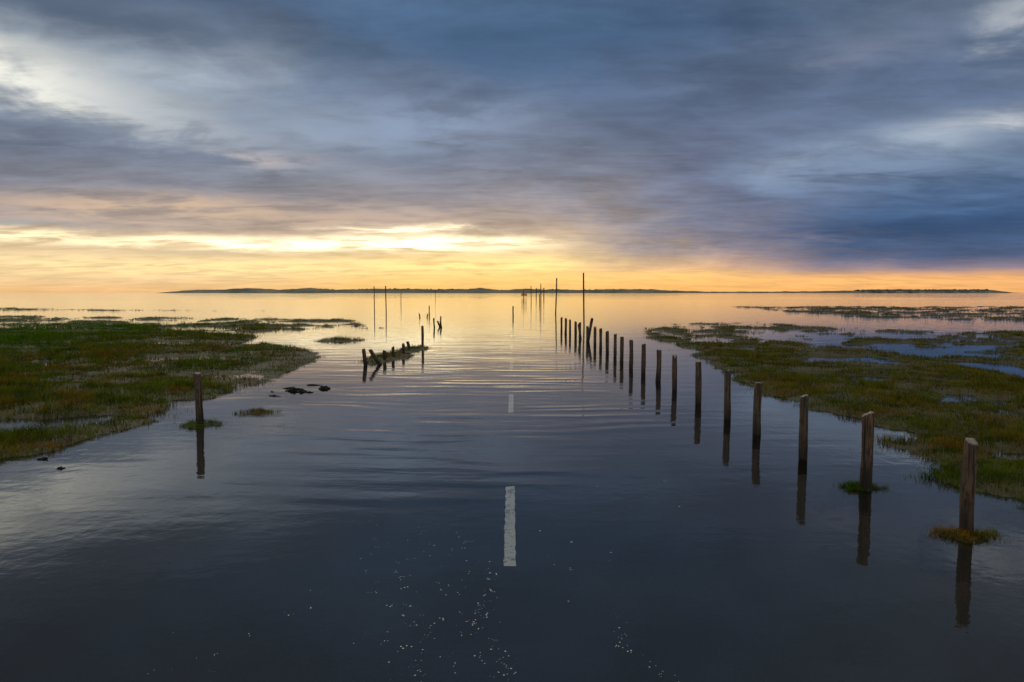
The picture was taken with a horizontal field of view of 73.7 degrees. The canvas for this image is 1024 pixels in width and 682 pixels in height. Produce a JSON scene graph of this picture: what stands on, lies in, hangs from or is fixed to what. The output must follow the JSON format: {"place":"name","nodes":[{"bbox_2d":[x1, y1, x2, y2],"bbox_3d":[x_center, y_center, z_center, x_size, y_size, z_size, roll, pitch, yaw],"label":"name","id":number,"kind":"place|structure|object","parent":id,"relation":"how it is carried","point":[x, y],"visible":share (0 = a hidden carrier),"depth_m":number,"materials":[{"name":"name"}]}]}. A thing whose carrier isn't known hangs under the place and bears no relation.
{"place":"outdoors","nodes":[
{"label":"outdoors","id":0,"kind":"place"},
{"bbox_2d":[0,359,1023,681],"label":"flooded road","id":1,"kind":"structure","parent":0,"point":[692,553],"depth_m":5.64,"materials":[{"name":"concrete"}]},
{"bbox_2d":[503,486,515,565],"bbox_3d":[-0.020,1.806,6.918,0.118,0.001,2.377,0,4,0],"label":"road marking","id":2,"kind":"object","parent":1,"relation":"on","point":[509,546],"visible":1,"depth_m":6.62,"materials":[{"name":"paint"}]},
{"bbox_2d":[508,394,513,412],"bbox_3d":[-0.020,1.286,14.221,0.116,0.001,2.347,0,4,0],"label":"road marking","id":3,"kind":"object","parent":1,"relation":"on","point":[511,405],"visible":1,"depth_m":13.99,"materials":[{"name":"paint"}]},
{"bbox_2d":[0,306,1023,660],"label":"marsh ground","id":4,"kind":"structure","parent":0,"point":[100,512],"depth_m":9.01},
{"bbox_2d":[37,457,48,462],"bbox_3d":[-6.209,1.571,9.030,0.136,0.080,0.115,-2,4,-21],"label":"rock","id":5,"kind":"object","parent":4,"relation":"on","point":[43,459],"visible":1,"depth_m":9.01,"materials":[{"name":"black stone"}]},
{"bbox_2d":[0,369,1023,516],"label":"marsh grass","id":6,"kind":"structure","parent":4,"relation":"on","point":[33,433],"depth_m":12.74,"materials":[{"name":"green plant"}]},
{"bbox_2d":[0,305,1023,379],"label":"marsh grass","id":7,"kind":"structure","parent":4,"relation":"on","point":[60,338],"depth_m":25.09,"materials":[{"name":"green plant"}]},
{"bbox_2d":[0,292,1023,401],"bbox_3d":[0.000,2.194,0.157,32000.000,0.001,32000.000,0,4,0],"label":"water","id":8,"kind":"structure","parent":0,"point":[476,329],"depth_m":49.87,"materials":[{"name":"grey liquid"}]},
{"bbox_2d":[55,466,65,471],"bbox_3d":[-5.652,1.607,8.543,0.121,0.071,0.099,-2,5,-26],"label":"rock","id":9,"kind":"object","parent":8,"relation":"in","point":[60,469],"visible":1,"depth_m":8.53,"materials":[{"name":"black stone"}]},
{"bbox_2d":[268,395,280,397],"bbox_3d":[-5.056,1.181,14.520,0.392,0.081,0.103,2,4,23],"label":"rock","id":10,"kind":"object","parent":8,"relation":"in","point":[273,396],"visible":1,"depth_m":14.48,"materials":[{"name":"grey stone"}]},
{"bbox_2d":[285,387,303,395],"bbox_3d":[-4.879,1.125,15.317,0.411,0.204,0.287,-1,4,-15],"label":"rock","id":11,"kind":"object","parent":8,"relation":"in","point":[292,390],"visible":0.73,"depth_m":15.23,"materials":[{"name":"black stone"}]},
{"bbox_2d":[296,389,306,395],"bbox_3d":[-4.661,1.138,15.113,0.249,0.136,0.222,-1,4,-20],"label":"rock","id":12,"kind":"object","parent":8,"relation":"in","point":[301,392],"visible":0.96,"depth_m":15.05,"materials":[{"name":"black stone"}]},
{"bbox_2d":[306,384,321,386],"bbox_3d":[-4.707,1.058,16.220,0.383,0.077,0.183,-1,4,-14],"label":"rock","id":13,"kind":"object","parent":8,"relation":"in","point":[312,385],"visible":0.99,"depth_m":16.19,"materials":[{"name":"black stone"}]},
{"bbox_2d":[318,385,330,392],"bbox_3d":[-4.291,1.099,15.616,0.284,0.161,0.238,0,4,-3],"label":"rock","id":14,"kind":"object","parent":8,"relation":"in","point":[322,389],"visible":1,"depth_m":15.55,"materials":[{"name":"black stone"}]},
{"bbox_2d":[173,481,678,675],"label":"foam flecks","id":15,"kind":"object","parent":8,"relation":"on","point":[466,621],"visible":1,"depth_m":4.43,"materials":[{"name":"white liquid"}]},
{"bbox_2d":[0,0,1023,291],"label":"sky","id":16,"kind":"structure","parent":0,"point":[146,145],"materials":[{"name":"blue"}]},
{"bbox_2d":[160,288,1013,292],"bbox_3d":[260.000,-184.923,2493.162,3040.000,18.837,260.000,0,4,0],"label":"dune island","id":17,"kind":"structure","parent":0,"point":[315,290],"depth_m":2396.20,"materials":[{"name":"brown sand"}]},
{"bbox_2d":[320,288,988,290],"bbox_3d":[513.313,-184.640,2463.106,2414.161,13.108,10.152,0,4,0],"label":"distant trees","id":18,"kind":"object","parent":17,"relation":"on","point":[854,290],"visible":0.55,"depth_m":2460.95,"materials":[{"name":"green plant"}]},
{"bbox_2d":[861,289,984,291],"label":"distant village","id":19,"kind":"object","parent":17,"relation":"on","point":[910,290],"visible":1,"depth_m":2367.46,"materials":[{"name":"stone"}]},
{"label":"seabed","id":20,"kind":"structure","parent":0,"visible":0},
{"bbox_2d":[194,372,203,423],"bbox_3d":[-5.224,1.127,11.405,0.123,1.229,0.128,-1,5,3],"label":"wooden post","id":21,"kind":"object","parent":20,"relation":"on","point":[198,397],"visible":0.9,"depth_m":11.35,"materials":[{"name":"brown wood"}]},
{"bbox_2d":[362,349,366,367],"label":"wooden post","id":22,"kind":"object","parent":20,"relation":"on","point":[364,357],"visible":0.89,"depth_m":20.55,"materials":[{"name":"brown wood"}]},
{"bbox_2d":[369,349,381,364],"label":"wooden post","id":23,"kind":"object","parent":20,"relation":"on","point":[375,358],"visible":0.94,"depth_m":20.73,"materials":[{"name":"brown wood"}]},
{"bbox_2d":[383,350,386,359],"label":"wooden post","id":24,"kind":"object","parent":20,"relation":"on","point":[384,354],"visible":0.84,"depth_m":21.84,"materials":[{"name":"brown wood"}]},
{"bbox_2d":[421,325,423,345],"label":"wooden post","id":25,"kind":"object","parent":20,"relation":"on","point":[422,335],"visible":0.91,"depth_m":28.02,"materials":[{"name":"brown wood"}]},
{"bbox_2d":[555,278,556,312],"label":"marker pole","id":26,"kind":"object","parent":20,"relation":"on","point":[556,296],"visible":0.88,"depth_m":71.83,"materials":[{"name":"brown wood"}]},
{"bbox_2d":[560,317,562,330],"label":"wooden post","id":27,"kind":"object","parent":20,"relation":"on","point":[561,322],"visible":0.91,"depth_m":38.59,"materials":[{"name":"brown wood"}]},
{"bbox_2d":[564,318,566,332],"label":"wooden post","id":28,"kind":"object","parent":20,"relation":"on","point":[565,331],"visible":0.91,"depth_m":36.78,"materials":[{"name":"brown wood"}]},
{"bbox_2d":[569,319,570,334],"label":"wooden post","id":29,"kind":"object","parent":20,"relation":"on","point":[569,326],"visible":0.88,"depth_m":34.99,"materials":[{"name":"brown wood"}]},
{"bbox_2d":[574,321,576,337],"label":"wooden post","id":30,"kind":"object","parent":20,"relation":"on","point":[575,329],"visible":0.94,"depth_m":33.20,"materials":[{"name":"brown wood"}]},
{"bbox_2d":[579,322,580,339],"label":"wooden post","id":31,"kind":"object","parent":20,"relation":"on","point":[579,330],"visible":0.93,"depth_m":31.61,"materials":[{"name":"brown wood"}]},
{"bbox_2d":[583,273,584,326],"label":"marker pole","id":32,"kind":"object","parent":20,"relation":"on","point":[583,304],"visible":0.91,"depth_m":43.92,"materials":[{"name":"brown wood"}]},
{"bbox_2d":[586,326,588,342],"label":"wooden post","id":33,"kind":"object","parent":20,"relation":"on","point":[587,334],"visible":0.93,"depth_m":29.81,"materials":[{"name":"brown wood"}]},
{"bbox_2d":[589,318,592,340],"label":"wooden post","id":34,"kind":"object","parent":20,"relation":"on","point":[591,323],"visible":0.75,"depth_m":30.55,"materials":[{"name":"brown wood"}]},
{"bbox_2d":[593,326,596,345],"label":"wooden post","id":35,"kind":"object","parent":20,"relation":"on","point":[594,339],"visible":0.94,"depth_m":28.12,"materials":[{"name":"brown wood"}]},
{"bbox_2d":[599,328,601,348],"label":"wooden post","id":36,"kind":"object","parent":20,"relation":"on","point":[600,338],"visible":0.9,"depth_m":26.52,"materials":[{"name":"brown wood"}]},
{"bbox_2d":[605,331,608,352],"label":"wooden post","id":37,"kind":"object","parent":20,"relation":"on","point":[607,341],"visible":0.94,"depth_m":24.81,"materials":[{"name":"brown wood"}]},
{"bbox_2d":[613,334,616,356],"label":"wooden post","id":38,"kind":"object","parent":20,"relation":"on","point":[615,347],"visible":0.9,"depth_m":23.12,"materials":[{"name":"brown wood"}]},
{"bbox_2d":[620,336,623,361],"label":"wooden post","id":39,"kind":"object","parent":20,"relation":"on","point":[621,349],"visible":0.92,"depth_m":21.73,"materials":[{"name":"brown wood"}]},
{"bbox_2d":[629,340,632,377],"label":"wooden post","id":40,"kind":"object","parent":20,"relation":"on","point":[630,353],"visible":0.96,"depth_m":19.83,"materials":[{"name":"brown wood"}]},
{"bbox_2d":[641,343,645,383],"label":"wooden post","id":41,"kind":"object","parent":20,"relation":"on","point":[643,360],"visible":0.96,"depth_m":18.43,"materials":[{"name":"brown wood"}]},
{"bbox_2d":[655,349,661,388],"bbox_3d":[3.628,0.776,16.898,0.133,1.148,0.125,1,3,0],"label":"wooden post","id":42,"kind":"object","parent":20,"relation":"on","point":[658,370],"visible":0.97,"depth_m":16.85,"materials":[{"name":"brown wood"}]},
{"bbox_2d":[672,354,676,400],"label":"wooden post","id":43,"kind":"object","parent":20,"relation":"on","point":[674,377],"visible":0.95,"depth_m":15.36,"materials":[{"name":"brown wood"}]},
{"bbox_2d":[695,360,701,417],"bbox_3d":[3.699,0.986,13.547,0.138,1.205,0.141,-2,3,-17],"label":"wooden post","id":44,"kind":"object","parent":20,"relation":"on","point":[698,383],"visible":0.93,"depth_m":13.50,"materials":[{"name":"brown wood"}]},
{"bbox_2d":[724,370,730,434],"bbox_3d":[3.758,1.101,11.908,0.120,1.210,0.129,1,3,21],"label":"wooden post","id":45,"kind":"object","parent":20,"relation":"on","point":[727,402],"visible":0.96,"depth_m":11.86,"materials":[{"name":"brown wood"}]},
{"bbox_2d":[752,382,762,449],"bbox_3d":[3.814,1.214,10.616,0.137,1.168,0.140,-1,4,-22],"label":"wooden post","id":46,"kind":"object","parent":20,"relation":"on","point":[756,427],"visible":0.96,"depth_m":10.57,"materials":[{"name":"brown wood"}]},
{"bbox_2d":[798,394,808,474],"bbox_3d":[3.846,1.304,9.015,0.113,1.216,0.128,1,5,24],"label":"wooden post","id":47,"kind":"object","parent":20,"relation":"on","point":[803,441],"visible":0.96,"depth_m":8.96,"materials":[{"name":"brown wood"}]},
{"bbox_2d":[859,411,873,494],"bbox_3d":[3.949,1.394,7.617,0.133,1.236,0.136,0,5,-2],"label":"wooden post","id":48,"kind":"object","parent":20,"relation":"on","point":[866,470],"visible":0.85,"depth_m":7.56,"materials":[{"name":"brown wood"}]},
{"bbox_2d":[959,438,977,534],"bbox_3d":[4.148,1.492,6.209,0.128,1.239,0.136,-2,6,-14],"label":"wooden post","id":49,"kind":"object","parent":20,"relation":"on","point":[968,484],"visible":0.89,"depth_m":6.16,"materials":[{"name":"brown wood"}]}
]}

